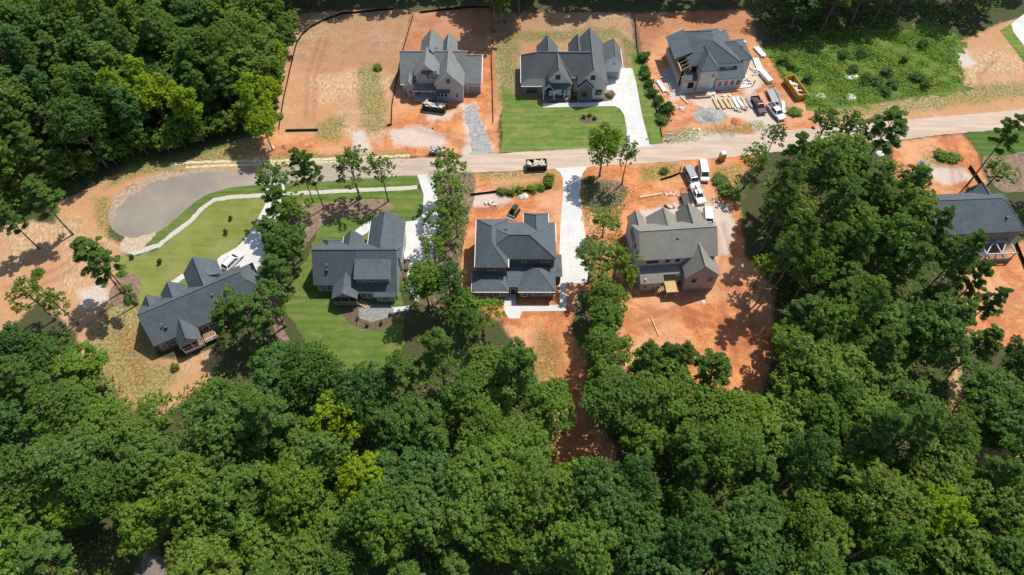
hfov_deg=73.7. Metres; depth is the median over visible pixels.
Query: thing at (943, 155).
shrub
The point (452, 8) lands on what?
silt fence
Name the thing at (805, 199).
broadleaf tree
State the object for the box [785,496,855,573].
broadleaf tree
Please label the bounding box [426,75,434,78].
window
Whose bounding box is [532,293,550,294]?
window
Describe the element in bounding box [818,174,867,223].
pine tree
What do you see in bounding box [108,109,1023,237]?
road
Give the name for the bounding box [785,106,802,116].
shrub
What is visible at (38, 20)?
broadleaf tree
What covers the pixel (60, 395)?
broadleaf tree
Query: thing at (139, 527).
broadleaf tree
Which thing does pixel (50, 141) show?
pine tree
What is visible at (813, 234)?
broadleaf tree
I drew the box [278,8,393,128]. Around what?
silt fence
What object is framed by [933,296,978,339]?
pine tree
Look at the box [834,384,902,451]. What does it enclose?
broadleaf tree
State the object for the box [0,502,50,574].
broadleaf tree
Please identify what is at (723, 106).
lumber stack
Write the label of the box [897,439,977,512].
broadleaf tree
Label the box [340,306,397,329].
mulch bed
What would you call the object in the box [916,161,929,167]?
shrub
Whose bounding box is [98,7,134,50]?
narrow crowned tree
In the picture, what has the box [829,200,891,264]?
broadleaf tree
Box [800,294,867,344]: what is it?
broadleaf tree
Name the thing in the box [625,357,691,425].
broadleaf tree
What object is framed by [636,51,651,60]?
shrub
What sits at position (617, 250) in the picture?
open crowned tree
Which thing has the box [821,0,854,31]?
broadleaf tree
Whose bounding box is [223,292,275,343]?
pine tree
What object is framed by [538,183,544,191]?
shrub
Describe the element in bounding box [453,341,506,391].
broadleaf tree
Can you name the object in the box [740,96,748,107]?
lumber stack
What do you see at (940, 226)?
pine tree
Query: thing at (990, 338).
pine tree
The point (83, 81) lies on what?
narrow crowned tree
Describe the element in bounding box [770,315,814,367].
broadleaf tree
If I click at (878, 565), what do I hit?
broadleaf tree
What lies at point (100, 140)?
understory tree
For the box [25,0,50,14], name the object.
pine tree
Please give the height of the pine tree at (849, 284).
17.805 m
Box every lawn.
[118,197,264,308]
[143,175,419,247]
[283,188,423,371]
[500,85,626,152]
[631,52,662,143]
[965,129,1023,157]
[1000,24,1023,61]
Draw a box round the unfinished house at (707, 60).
[664,28,752,92]
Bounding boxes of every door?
[467,86,480,92]
[510,288,515,294]
[606,71,618,78]
[649,284,656,290]
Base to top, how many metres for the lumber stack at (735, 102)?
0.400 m
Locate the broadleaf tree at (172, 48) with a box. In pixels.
[159,27,200,72]
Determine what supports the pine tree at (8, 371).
on the ground at (330, 78)
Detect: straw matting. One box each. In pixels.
[169,154,408,165]
[185,159,380,168]
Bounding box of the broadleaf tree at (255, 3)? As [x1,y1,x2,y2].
[224,0,281,16]
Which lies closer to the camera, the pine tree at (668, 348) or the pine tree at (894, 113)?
the pine tree at (668, 348)
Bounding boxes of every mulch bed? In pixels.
[109,273,140,305]
[271,199,393,342]
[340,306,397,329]
[399,259,409,288]
[418,173,475,307]
[547,91,615,102]
[578,115,598,121]
[583,179,626,212]
[982,152,1023,192]
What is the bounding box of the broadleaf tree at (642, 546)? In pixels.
[611,527,682,574]
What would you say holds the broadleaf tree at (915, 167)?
on the ground at (330, 78)
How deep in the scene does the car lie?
139.50 m
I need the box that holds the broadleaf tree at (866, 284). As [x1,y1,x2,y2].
[837,271,892,324]
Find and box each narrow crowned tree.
[0,14,4,43]
[0,23,44,71]
[0,62,33,82]
[0,66,12,85]
[0,126,33,165]
[0,137,28,188]
[0,162,15,207]
[15,82,50,132]
[22,33,55,79]
[23,8,65,43]
[48,79,65,96]
[49,52,75,80]
[53,0,85,21]
[64,64,119,133]
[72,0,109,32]
[84,9,97,35]
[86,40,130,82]
[88,13,136,67]
[93,0,128,18]
[94,99,143,147]
[95,67,143,114]
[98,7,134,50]
[102,83,152,149]
[112,0,141,49]
[122,54,164,121]
[126,17,168,65]
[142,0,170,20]
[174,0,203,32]
[174,34,207,79]
[179,60,220,115]
[186,25,223,90]
[199,53,233,102]
[200,0,224,36]
[217,39,260,95]
[251,12,284,53]
[260,0,284,23]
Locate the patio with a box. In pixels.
[358,304,393,321]
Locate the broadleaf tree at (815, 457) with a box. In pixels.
[779,425,842,492]
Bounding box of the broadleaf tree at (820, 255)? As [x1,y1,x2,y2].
[788,245,842,304]
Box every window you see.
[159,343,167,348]
[168,339,176,344]
[201,324,209,330]
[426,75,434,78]
[526,88,536,92]
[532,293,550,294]
[541,259,548,262]
[595,89,602,94]
[687,82,693,87]
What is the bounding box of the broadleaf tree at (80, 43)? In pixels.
[56,15,98,67]
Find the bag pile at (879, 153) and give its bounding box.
[876,151,883,155]
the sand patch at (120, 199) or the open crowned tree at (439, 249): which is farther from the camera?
the sand patch at (120, 199)
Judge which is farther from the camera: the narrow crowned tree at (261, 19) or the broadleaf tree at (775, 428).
the narrow crowned tree at (261, 19)
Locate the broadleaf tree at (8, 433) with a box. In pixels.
[0,399,37,456]
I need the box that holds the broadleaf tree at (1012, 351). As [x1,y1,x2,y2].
[998,334,1023,374]
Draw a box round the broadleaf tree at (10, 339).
[0,320,43,365]
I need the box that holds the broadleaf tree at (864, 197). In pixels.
[826,167,881,217]
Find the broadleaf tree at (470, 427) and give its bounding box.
[455,399,503,452]
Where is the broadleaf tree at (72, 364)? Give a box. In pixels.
[50,340,110,391]
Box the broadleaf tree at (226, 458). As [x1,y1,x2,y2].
[200,450,243,507]
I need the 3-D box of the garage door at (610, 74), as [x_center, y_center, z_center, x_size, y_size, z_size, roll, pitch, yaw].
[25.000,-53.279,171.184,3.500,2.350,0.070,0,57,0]
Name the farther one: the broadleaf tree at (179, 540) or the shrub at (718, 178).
the shrub at (718, 178)
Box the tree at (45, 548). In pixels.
[17,529,88,574]
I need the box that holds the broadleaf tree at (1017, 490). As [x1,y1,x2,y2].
[979,467,1023,526]
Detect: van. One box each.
[682,165,699,186]
[697,159,710,181]
[702,206,714,223]
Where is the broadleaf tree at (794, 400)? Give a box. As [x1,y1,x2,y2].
[767,367,823,435]
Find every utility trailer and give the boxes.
[679,188,692,204]
[766,83,780,105]
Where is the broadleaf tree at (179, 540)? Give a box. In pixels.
[164,517,237,568]
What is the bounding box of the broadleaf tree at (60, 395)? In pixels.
[22,379,107,434]
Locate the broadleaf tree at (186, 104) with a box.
[165,85,204,141]
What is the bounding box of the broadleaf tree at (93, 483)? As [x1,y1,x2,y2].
[59,460,138,520]
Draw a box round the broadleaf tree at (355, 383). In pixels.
[325,360,396,431]
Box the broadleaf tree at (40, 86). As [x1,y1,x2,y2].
[17,65,64,122]
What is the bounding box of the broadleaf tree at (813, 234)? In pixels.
[776,224,819,273]
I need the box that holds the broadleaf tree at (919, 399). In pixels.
[889,379,959,440]
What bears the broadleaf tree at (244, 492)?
on the ground at (330, 78)
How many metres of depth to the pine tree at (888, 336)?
114.27 m
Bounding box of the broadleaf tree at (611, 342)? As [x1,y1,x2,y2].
[581,325,634,366]
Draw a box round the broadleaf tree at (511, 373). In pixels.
[494,336,537,402]
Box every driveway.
[217,182,284,281]
[404,174,439,300]
[543,68,651,148]
[554,166,588,282]
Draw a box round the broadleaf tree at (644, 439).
[620,418,670,464]
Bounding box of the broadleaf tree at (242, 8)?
[217,1,266,34]
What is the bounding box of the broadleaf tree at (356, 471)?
[332,449,395,507]
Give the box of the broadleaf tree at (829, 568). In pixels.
[782,536,851,574]
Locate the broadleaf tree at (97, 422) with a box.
[47,393,131,462]
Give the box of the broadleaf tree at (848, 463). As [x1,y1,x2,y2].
[821,446,888,513]
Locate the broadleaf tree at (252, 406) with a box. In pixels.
[235,388,299,462]
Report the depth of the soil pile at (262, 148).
158.44 m
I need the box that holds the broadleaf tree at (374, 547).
[354,503,413,568]
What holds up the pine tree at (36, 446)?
on the ground at (330, 78)
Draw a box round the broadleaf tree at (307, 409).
[272,368,328,417]
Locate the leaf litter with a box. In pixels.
[273,170,637,319]
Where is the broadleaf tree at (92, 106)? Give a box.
[61,96,99,128]
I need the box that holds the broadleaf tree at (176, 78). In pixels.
[142,59,193,106]
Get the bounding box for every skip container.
[422,99,446,112]
[526,158,546,170]
[783,75,808,100]
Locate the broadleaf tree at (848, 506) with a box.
[814,487,873,540]
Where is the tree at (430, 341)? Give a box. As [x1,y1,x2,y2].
[412,326,463,390]
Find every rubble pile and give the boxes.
[816,93,826,98]
[844,74,857,78]
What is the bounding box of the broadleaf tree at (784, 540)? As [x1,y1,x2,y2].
[759,523,808,574]
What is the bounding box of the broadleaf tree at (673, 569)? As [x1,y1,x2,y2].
[648,543,702,574]
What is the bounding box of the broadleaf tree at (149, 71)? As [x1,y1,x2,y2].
[128,55,162,106]
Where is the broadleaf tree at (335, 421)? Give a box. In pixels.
[306,389,366,443]
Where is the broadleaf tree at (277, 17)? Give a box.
[252,0,284,20]
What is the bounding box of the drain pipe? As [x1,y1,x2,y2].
[285,128,317,130]
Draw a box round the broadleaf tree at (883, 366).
[840,344,907,398]
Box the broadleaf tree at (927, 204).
[878,183,939,239]
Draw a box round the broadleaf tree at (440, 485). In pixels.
[421,441,485,522]
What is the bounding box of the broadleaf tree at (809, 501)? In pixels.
[777,486,841,549]
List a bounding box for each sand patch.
[110,167,225,218]
[119,232,155,253]
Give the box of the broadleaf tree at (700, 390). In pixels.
[674,374,740,428]
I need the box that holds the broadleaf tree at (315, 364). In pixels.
[278,338,346,407]
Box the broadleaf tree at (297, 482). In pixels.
[261,446,324,530]
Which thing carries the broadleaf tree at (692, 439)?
on the ground at (330, 78)
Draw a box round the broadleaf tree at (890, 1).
[871,0,892,23]
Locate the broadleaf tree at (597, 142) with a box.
[587,121,623,176]
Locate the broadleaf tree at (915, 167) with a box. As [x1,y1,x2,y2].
[897,164,932,189]
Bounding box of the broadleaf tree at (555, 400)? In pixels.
[514,376,577,442]
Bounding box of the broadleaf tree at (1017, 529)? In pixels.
[992,512,1023,573]
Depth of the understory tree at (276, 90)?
162.29 m
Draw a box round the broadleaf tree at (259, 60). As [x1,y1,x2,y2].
[239,33,286,79]
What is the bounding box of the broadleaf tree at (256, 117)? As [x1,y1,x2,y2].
[243,103,278,150]
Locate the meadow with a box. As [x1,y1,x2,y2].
[762,17,973,111]
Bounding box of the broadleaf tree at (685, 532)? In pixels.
[659,507,725,569]
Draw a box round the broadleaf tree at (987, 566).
[946,547,1011,574]
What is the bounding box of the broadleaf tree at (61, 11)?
[36,0,85,33]
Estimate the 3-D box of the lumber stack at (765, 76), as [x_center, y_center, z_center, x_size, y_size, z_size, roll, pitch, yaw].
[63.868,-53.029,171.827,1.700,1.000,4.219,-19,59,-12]
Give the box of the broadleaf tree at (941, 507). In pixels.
[902,482,978,538]
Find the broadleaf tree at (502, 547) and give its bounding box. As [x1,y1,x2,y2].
[478,513,536,564]
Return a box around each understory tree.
[0,182,20,211]
[4,177,32,202]
[33,171,61,191]
[44,147,78,181]
[73,148,98,174]
[89,129,118,164]
[106,137,133,159]
[121,124,152,156]
[146,127,177,151]
[161,114,188,146]
[184,113,207,142]
[203,112,227,135]
[218,109,242,131]
[231,92,260,124]
[259,73,282,101]
[262,64,286,81]
[270,39,287,64]
[271,19,296,52]
[279,9,301,34]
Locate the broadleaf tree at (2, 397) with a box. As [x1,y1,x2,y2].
[0,351,33,411]
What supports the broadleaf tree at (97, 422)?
on the ground at (330, 78)
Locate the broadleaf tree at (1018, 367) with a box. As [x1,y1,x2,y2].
[1013,359,1023,408]
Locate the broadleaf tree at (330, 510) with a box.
[301,490,370,561]
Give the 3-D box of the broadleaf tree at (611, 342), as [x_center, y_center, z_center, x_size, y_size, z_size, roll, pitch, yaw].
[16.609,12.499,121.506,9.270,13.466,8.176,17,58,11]
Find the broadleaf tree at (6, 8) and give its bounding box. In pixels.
[0,0,30,30]
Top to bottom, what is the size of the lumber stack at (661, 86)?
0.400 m
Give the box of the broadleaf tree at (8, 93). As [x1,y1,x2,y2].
[0,77,49,148]
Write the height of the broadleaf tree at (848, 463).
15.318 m
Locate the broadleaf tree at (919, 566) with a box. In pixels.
[883,515,942,574]
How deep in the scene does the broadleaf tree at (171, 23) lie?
159.39 m
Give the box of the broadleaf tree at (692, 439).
[664,420,727,477]
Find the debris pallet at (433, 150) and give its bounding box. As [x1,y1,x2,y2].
[429,145,445,155]
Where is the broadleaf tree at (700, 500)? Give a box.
[666,475,717,536]
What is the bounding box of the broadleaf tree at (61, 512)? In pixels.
[34,478,103,531]
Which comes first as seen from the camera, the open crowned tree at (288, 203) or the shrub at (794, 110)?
the open crowned tree at (288, 203)
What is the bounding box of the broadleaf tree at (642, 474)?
[612,452,660,510]
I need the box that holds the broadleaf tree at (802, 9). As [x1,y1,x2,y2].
[776,0,821,29]
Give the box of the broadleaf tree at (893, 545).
[848,508,928,570]
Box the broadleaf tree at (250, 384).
[224,381,279,435]
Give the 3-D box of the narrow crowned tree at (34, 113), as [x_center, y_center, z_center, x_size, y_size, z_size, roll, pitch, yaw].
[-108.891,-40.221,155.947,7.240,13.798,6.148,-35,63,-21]
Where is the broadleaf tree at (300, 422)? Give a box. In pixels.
[278,414,310,452]
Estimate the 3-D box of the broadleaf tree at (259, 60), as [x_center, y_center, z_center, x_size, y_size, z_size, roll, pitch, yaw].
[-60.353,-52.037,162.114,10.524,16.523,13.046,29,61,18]
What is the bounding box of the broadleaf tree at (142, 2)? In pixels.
[136,0,169,6]
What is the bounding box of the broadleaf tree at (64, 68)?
[48,61,96,98]
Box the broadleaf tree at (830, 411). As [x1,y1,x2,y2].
[799,392,850,441]
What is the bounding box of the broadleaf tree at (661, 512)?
[623,483,676,547]
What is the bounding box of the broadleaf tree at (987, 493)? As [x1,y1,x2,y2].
[938,470,1023,537]
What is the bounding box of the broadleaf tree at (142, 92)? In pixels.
[131,72,177,115]
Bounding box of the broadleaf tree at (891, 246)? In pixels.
[864,212,932,275]
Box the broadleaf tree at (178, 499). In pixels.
[149,449,233,534]
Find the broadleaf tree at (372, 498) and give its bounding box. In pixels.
[339,479,408,547]
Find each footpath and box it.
[171,274,184,282]
[355,221,369,234]
[393,306,409,311]
[504,284,566,318]
[1011,14,1023,44]
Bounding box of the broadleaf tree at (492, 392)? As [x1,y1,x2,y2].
[472,384,516,420]
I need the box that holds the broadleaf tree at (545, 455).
[524,439,551,485]
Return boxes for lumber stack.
[640,192,662,197]
[656,80,666,92]
[693,94,711,97]
[705,90,715,94]
[712,98,719,108]
[717,98,725,108]
[722,97,730,108]
[727,97,735,108]
[731,97,739,107]
[735,96,744,106]
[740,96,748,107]
[745,97,753,107]
[753,46,765,57]
[753,58,762,71]
[759,70,772,82]
[781,101,786,112]
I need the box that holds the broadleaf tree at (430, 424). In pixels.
[389,397,448,453]
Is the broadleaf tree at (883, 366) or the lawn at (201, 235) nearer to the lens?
the broadleaf tree at (883, 366)
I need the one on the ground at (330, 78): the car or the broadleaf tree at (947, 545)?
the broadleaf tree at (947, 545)
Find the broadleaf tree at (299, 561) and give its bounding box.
[273,527,343,574]
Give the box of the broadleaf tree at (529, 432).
[497,414,553,457]
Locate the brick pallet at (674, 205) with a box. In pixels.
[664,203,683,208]
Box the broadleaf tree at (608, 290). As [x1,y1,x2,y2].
[583,274,629,311]
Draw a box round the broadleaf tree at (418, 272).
[399,258,440,308]
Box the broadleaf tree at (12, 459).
[0,442,44,508]
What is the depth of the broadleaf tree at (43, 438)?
108.17 m
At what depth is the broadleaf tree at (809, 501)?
99.19 m
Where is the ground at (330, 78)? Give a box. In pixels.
[0,0,1023,574]
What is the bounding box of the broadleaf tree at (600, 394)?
[578,369,647,432]
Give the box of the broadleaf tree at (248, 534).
[229,507,311,573]
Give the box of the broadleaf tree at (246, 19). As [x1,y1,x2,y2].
[222,11,266,41]
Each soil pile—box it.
[258,145,266,151]
[281,143,289,148]
[730,117,742,125]
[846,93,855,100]
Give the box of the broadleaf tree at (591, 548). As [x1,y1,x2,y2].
[544,511,623,574]
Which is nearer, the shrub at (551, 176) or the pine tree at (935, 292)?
the pine tree at (935, 292)
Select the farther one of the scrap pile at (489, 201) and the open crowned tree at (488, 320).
the scrap pile at (489, 201)
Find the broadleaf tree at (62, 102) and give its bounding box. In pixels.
[55,92,100,125]
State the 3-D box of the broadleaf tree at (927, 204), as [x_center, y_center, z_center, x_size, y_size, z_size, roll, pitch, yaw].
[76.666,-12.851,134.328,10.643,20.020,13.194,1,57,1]
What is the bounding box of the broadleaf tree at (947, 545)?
[921,518,995,574]
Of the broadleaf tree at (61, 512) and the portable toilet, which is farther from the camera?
the portable toilet
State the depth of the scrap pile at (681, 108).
165.78 m
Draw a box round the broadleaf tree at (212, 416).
[175,376,271,465]
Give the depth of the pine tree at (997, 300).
121.21 m
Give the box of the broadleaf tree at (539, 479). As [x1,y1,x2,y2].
[482,446,560,531]
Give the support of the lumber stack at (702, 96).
on the ground at (330, 78)
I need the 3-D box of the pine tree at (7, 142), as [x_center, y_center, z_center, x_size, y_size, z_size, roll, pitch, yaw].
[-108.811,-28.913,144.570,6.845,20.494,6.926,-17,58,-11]
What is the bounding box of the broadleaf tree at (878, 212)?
[844,173,902,223]
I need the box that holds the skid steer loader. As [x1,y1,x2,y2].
[505,204,520,220]
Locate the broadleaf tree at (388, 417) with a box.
[364,396,418,450]
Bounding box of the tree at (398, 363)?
[380,349,433,402]
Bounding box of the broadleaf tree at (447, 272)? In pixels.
[432,260,466,305]
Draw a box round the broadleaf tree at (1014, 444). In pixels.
[998,432,1023,492]
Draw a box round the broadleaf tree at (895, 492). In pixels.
[842,464,934,544]
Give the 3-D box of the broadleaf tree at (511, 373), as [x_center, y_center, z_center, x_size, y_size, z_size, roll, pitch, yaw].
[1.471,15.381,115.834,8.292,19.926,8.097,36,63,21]
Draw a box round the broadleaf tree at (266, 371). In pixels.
[246,340,316,398]
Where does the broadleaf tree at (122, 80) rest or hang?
on the ground at (330, 78)
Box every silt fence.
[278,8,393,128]
[387,15,413,126]
[419,5,489,12]
[470,187,551,195]
[635,19,661,135]
[660,165,681,179]
[969,165,981,182]
[1015,241,1023,264]
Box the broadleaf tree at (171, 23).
[142,8,184,78]
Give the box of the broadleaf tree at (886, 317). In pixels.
[857,303,942,368]
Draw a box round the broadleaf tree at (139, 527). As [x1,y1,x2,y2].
[112,496,184,557]
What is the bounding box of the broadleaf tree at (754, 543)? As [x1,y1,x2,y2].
[706,485,791,574]
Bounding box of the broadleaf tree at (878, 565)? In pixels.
[846,556,907,574]
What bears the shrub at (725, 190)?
on the ground at (330, 78)
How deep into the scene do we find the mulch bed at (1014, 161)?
154.51 m
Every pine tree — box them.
[0,38,7,63]
[0,101,48,162]
[0,132,23,179]
[0,203,40,249]
[0,355,54,408]
[3,121,59,186]
[9,36,49,78]
[20,173,73,235]
[23,438,75,485]
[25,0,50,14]
[28,102,68,152]
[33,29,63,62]
[42,123,76,161]
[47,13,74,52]
[69,236,122,292]
[87,247,138,305]
[111,0,134,10]
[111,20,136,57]
[136,5,180,82]
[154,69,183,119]
[169,0,188,26]
[204,51,237,109]
[207,304,240,345]
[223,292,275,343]
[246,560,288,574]
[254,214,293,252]
[257,252,293,299]
[260,184,293,225]
[288,147,313,201]
[296,149,324,208]
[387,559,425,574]
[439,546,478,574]
[451,306,483,361]
[493,0,510,39]
[625,338,664,393]
[648,341,682,376]
[665,339,699,382]
[676,454,709,497]
[695,348,732,399]
[737,452,781,493]
[756,231,803,303]
[759,180,797,251]
[766,160,808,226]
[769,130,811,207]
[771,211,820,293]
[782,293,823,330]
[800,146,844,214]
[802,221,846,277]
[811,221,850,273]
[814,277,862,331]
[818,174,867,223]
[824,259,868,301]
[833,155,873,212]
[839,219,878,268]
[839,404,912,465]
[842,284,891,341]
[854,105,909,154]
[857,162,897,212]
[858,322,910,373]
[870,266,897,290]
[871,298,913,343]
[872,201,924,262]
[880,403,947,463]
[885,241,939,294]
[890,221,935,275]
[895,167,932,205]
[909,283,955,316]
[916,228,988,305]
[917,204,955,252]
[925,231,981,288]
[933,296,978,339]
[947,258,996,302]
[951,323,1004,371]
[966,113,1023,185]
[974,286,1014,320]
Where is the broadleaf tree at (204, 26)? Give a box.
[176,24,213,43]
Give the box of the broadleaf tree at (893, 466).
[850,452,911,509]
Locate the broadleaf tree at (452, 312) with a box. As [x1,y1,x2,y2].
[444,286,478,322]
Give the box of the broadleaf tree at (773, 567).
[733,558,782,574]
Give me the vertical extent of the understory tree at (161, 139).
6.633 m
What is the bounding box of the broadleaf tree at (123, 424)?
[94,412,161,462]
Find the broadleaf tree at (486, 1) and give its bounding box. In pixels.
[483,0,497,32]
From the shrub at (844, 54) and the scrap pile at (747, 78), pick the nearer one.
the scrap pile at (747, 78)
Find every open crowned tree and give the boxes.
[4,275,56,320]
[39,287,78,324]
[136,389,177,428]
[209,283,250,333]
[252,278,292,327]
[254,160,299,216]
[271,191,313,242]
[285,225,308,260]
[332,144,373,199]
[366,152,396,201]
[418,233,446,264]
[420,206,458,241]
[428,222,453,258]
[430,147,467,195]
[430,170,467,215]
[437,201,469,236]
[457,297,506,336]
[574,238,614,283]
[592,206,621,236]
[597,241,644,284]
[616,136,639,184]
[621,268,639,294]
[740,141,771,188]
[750,253,775,286]
[760,120,787,166]
[807,103,850,155]
[827,109,869,141]
[983,155,1021,186]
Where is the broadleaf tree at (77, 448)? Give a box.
[23,425,121,496]
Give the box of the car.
[220,251,243,270]
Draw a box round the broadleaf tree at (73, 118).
[42,92,108,167]
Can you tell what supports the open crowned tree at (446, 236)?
on the mulch bed at (469, 199)
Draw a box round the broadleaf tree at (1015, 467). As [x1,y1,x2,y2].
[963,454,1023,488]
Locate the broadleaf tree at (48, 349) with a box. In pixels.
[0,333,73,393]
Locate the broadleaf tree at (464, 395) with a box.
[438,365,494,423]
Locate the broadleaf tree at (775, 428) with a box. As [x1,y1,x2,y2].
[745,392,812,464]
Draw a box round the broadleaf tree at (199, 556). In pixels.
[164,533,243,574]
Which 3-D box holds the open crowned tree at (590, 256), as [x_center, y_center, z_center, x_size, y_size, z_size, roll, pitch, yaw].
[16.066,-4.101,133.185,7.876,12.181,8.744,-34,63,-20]
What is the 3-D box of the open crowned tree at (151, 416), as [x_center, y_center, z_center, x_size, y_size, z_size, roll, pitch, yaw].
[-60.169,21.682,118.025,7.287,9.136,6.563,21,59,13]
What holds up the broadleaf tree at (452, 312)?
on the ground at (330, 78)
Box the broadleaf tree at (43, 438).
[29,429,66,446]
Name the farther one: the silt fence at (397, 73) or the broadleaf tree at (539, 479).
the silt fence at (397, 73)
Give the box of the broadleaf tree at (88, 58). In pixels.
[82,56,93,69]
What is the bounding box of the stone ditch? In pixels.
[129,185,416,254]
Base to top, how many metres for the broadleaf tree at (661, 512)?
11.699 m
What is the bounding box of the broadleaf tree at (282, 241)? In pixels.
[262,227,304,276]
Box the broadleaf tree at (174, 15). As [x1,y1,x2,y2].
[160,14,189,30]
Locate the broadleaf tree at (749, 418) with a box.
[697,387,768,451]
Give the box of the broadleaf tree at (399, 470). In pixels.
[354,436,452,517]
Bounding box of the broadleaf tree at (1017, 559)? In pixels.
[965,532,1023,574]
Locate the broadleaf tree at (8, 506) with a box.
[0,491,34,531]
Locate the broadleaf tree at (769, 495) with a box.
[726,477,778,524]
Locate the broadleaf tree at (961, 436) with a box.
[924,406,981,472]
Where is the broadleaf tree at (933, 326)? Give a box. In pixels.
[900,297,973,373]
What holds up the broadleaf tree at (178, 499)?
on the ground at (330, 78)
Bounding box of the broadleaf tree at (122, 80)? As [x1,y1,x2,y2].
[94,68,132,98]
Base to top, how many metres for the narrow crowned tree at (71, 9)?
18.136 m
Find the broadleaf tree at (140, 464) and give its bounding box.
[112,426,187,494]
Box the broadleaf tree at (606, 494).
[558,454,652,548]
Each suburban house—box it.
[134,555,170,574]
[137,256,261,354]
[311,210,406,307]
[400,28,482,101]
[471,213,561,298]
[520,27,622,100]
[625,203,720,297]
[916,182,1023,262]
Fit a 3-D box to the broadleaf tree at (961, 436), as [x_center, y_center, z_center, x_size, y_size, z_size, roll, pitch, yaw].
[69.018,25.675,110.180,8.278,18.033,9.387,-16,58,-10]
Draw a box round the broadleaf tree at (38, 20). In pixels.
[11,3,59,54]
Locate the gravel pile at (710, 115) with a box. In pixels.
[700,108,722,121]
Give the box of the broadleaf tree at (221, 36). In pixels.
[202,16,252,88]
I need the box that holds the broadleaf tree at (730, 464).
[698,418,766,486]
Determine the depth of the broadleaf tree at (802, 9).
174.37 m
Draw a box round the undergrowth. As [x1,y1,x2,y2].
[0,0,1022,574]
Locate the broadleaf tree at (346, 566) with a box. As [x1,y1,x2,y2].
[311,530,370,574]
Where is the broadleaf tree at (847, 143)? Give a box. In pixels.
[795,130,873,195]
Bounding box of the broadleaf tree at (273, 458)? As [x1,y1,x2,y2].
[251,434,333,514]
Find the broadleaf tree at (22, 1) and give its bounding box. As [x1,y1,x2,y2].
[1,0,33,17]
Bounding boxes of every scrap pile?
[484,199,496,205]
[659,70,666,80]
[664,190,677,195]
[673,104,684,110]
[711,197,719,203]
[734,105,747,112]
[742,75,752,83]
[749,67,757,75]
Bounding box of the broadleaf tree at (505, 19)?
[491,0,506,22]
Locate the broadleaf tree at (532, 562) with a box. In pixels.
[513,527,558,573]
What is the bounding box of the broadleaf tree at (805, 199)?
[760,177,824,237]
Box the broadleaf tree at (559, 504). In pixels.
[541,457,616,532]
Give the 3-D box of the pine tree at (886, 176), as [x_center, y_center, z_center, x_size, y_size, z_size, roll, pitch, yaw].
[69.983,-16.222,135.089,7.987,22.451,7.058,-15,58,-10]
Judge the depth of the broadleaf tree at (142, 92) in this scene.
149.24 m
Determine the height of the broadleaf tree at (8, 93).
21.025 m
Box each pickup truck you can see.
[689,181,705,204]
[750,95,766,113]
[765,102,786,120]
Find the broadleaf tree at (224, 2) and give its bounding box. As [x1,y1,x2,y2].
[218,0,243,8]
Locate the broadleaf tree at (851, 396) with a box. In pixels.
[818,372,864,423]
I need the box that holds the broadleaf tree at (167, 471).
[155,447,210,502]
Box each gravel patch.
[463,105,492,154]
[693,108,726,123]
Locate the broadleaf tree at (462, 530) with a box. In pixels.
[425,456,507,551]
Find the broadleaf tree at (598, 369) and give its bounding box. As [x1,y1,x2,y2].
[583,353,620,391]
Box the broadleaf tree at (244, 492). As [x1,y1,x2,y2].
[206,460,280,537]
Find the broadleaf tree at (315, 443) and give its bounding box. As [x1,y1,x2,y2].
[288,427,354,491]
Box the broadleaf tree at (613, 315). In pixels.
[588,298,624,340]
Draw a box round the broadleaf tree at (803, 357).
[771,330,838,396]
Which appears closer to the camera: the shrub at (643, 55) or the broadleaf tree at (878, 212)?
the broadleaf tree at (878, 212)
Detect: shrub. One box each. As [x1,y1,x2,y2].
[30,266,44,279]
[120,284,132,291]
[122,292,138,303]
[170,362,179,370]
[272,112,284,118]
[373,63,382,72]
[496,187,508,195]
[506,186,515,195]
[515,185,524,193]
[527,183,538,193]
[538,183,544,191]
[544,177,553,186]
[546,173,554,180]
[583,175,595,183]
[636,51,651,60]
[638,64,649,71]
[640,69,650,77]
[643,78,656,86]
[645,87,659,96]
[652,94,663,103]
[656,113,669,126]
[658,101,675,115]
[658,167,669,173]
[711,170,730,187]
[716,182,741,198]
[777,54,791,63]
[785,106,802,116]
[786,58,801,69]
[802,73,814,82]
[837,47,849,58]
[848,64,859,73]
[855,47,868,57]
[859,72,873,83]
[869,75,884,86]
[879,85,892,96]
[880,67,894,76]
[887,77,899,89]
[900,56,910,62]
[908,71,926,81]
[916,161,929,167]
[917,39,929,48]
[919,79,930,88]
[933,147,949,160]
[947,151,964,162]
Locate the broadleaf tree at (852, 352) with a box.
[798,341,881,407]
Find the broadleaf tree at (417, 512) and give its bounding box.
[390,467,457,556]
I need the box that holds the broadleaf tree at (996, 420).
[959,387,1023,449]
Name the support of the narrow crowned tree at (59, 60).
on the ground at (330, 78)
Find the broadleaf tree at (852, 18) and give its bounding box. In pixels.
[850,0,866,22]
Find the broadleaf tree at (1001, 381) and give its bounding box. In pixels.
[958,359,1023,417]
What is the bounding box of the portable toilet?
[718,151,726,161]
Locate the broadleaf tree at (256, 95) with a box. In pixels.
[234,71,272,134]
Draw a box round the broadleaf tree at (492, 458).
[446,433,535,520]
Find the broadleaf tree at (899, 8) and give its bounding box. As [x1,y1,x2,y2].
[895,0,904,14]
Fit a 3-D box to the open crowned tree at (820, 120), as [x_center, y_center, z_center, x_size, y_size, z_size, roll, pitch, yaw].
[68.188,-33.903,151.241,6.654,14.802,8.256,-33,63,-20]
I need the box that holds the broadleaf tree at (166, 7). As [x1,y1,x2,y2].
[160,0,191,14]

